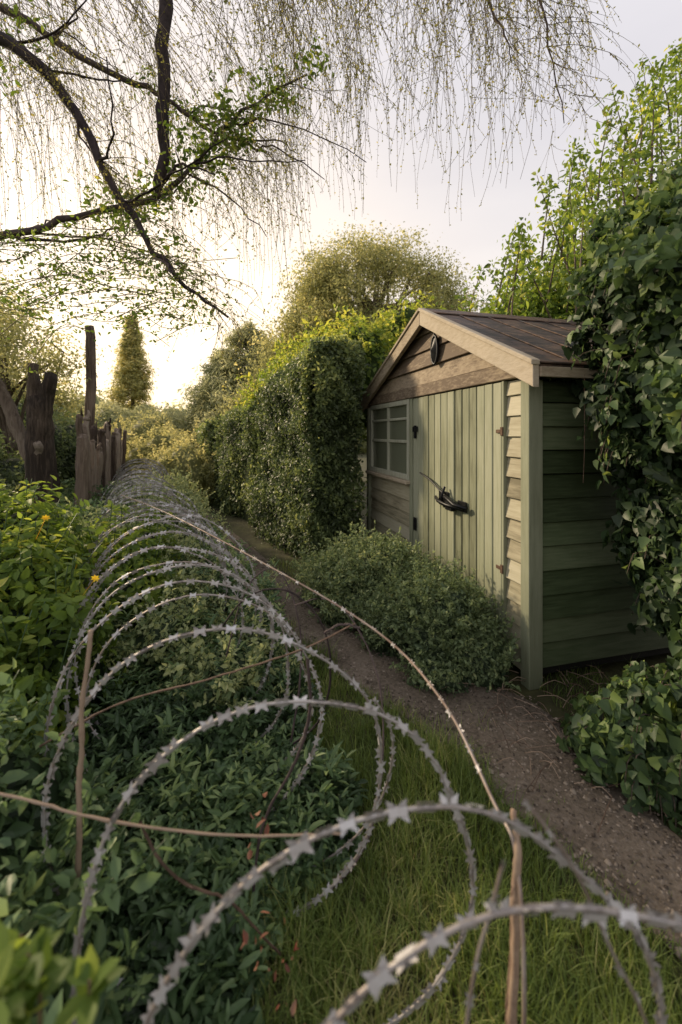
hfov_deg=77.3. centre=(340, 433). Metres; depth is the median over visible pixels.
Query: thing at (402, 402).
window frame
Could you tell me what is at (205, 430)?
hedge
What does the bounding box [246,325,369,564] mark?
hedge
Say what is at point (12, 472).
dark shrub
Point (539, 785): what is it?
path weeds
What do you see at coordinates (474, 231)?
sky
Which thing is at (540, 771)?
fallen twigs
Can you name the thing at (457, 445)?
doors
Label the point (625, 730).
ivy
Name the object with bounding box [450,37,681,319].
lime tree
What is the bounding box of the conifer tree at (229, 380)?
[185,318,279,428]
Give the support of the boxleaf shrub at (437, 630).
on the ground at (240, 527)
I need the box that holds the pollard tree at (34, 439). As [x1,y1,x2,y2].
[0,262,75,528]
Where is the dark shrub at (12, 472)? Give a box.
[0,380,100,505]
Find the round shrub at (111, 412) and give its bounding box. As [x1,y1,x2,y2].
[80,399,198,433]
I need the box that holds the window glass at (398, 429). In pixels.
[373,405,406,473]
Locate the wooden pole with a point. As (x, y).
(91, 386)
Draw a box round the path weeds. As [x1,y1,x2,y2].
[295,587,679,955]
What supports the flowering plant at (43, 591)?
on the ground at (240, 527)
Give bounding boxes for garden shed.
[359,308,680,689]
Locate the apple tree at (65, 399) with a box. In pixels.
[4,353,116,426]
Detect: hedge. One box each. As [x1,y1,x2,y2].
[193,417,219,459]
[206,396,261,526]
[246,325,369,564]
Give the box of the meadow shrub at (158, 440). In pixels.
[53,406,218,503]
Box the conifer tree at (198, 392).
[169,348,240,436]
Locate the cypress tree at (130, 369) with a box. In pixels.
[96,314,161,415]
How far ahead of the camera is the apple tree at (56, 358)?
6.71 m
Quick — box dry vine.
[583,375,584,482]
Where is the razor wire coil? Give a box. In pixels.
[40,458,681,1023]
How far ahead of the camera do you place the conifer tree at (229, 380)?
12.98 m
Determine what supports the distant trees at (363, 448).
on the ground at (240, 527)
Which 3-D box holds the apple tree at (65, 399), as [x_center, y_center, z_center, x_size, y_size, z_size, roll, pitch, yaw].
[-6.925,-0.293,9.537,3.382,3.599,3.109,0,0,0]
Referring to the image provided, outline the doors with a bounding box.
[413,382,501,645]
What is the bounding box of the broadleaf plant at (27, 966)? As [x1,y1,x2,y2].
[0,921,126,1023]
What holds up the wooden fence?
on the ground at (240, 527)
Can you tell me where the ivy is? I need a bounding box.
[556,152,681,834]
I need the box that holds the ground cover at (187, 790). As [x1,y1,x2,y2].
[39,473,367,1023]
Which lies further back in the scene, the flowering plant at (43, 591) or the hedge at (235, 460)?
the hedge at (235, 460)
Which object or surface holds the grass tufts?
on the ground at (240, 527)
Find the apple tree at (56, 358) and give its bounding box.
[0,274,111,458]
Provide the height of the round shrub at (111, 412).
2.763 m
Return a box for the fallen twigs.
[442,665,666,832]
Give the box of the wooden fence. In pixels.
[74,407,126,523]
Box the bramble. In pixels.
[0,568,521,1023]
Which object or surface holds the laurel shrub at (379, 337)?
on the ground at (240, 527)
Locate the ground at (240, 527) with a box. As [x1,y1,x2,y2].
[204,453,681,1023]
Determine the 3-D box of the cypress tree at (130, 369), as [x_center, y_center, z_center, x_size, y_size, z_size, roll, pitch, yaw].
[-8.034,-1.519,16.221,2.636,6.016,2.298,0,0,0]
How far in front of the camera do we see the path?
1.85 m
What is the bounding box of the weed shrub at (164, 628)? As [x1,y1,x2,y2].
[56,466,312,716]
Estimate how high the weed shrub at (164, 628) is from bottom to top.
1.115 m
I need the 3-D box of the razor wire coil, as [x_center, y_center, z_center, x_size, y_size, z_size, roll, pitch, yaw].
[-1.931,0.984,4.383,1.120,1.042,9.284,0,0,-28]
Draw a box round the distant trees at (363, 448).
[54,387,366,453]
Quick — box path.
[203,507,681,960]
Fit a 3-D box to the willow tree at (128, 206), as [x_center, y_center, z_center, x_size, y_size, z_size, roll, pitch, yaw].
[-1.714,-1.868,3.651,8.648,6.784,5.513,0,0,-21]
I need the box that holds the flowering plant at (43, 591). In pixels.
[0,475,181,754]
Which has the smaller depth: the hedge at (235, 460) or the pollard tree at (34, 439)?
the pollard tree at (34, 439)
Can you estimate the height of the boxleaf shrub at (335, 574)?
0.849 m
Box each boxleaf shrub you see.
[286,518,454,633]
[344,551,521,696]
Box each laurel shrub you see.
[233,285,446,442]
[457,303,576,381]
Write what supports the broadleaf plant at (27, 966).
on the ground at (240, 527)
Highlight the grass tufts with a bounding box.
[271,554,648,711]
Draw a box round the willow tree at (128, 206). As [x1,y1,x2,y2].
[0,0,647,403]
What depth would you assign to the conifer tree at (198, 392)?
13.53 m
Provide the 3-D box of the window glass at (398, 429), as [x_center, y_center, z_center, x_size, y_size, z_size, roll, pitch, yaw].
[0.536,0.061,4.714,0.005,0.712,1.095,0,0,-15]
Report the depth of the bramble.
1.09 m
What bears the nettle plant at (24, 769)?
on the ground at (240, 527)
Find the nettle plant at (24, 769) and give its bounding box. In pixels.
[0,657,173,1023]
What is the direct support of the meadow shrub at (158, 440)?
on the ground at (240, 527)
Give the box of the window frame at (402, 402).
[370,399,408,479]
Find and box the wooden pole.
[84,325,96,439]
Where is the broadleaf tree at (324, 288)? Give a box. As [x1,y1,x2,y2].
[200,214,490,418]
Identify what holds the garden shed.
on the ground at (240, 527)
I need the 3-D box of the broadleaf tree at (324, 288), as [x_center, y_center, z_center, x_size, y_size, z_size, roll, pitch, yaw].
[0.442,-2.211,12.519,8.129,7.424,5.804,0,0,0]
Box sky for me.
[0,0,681,411]

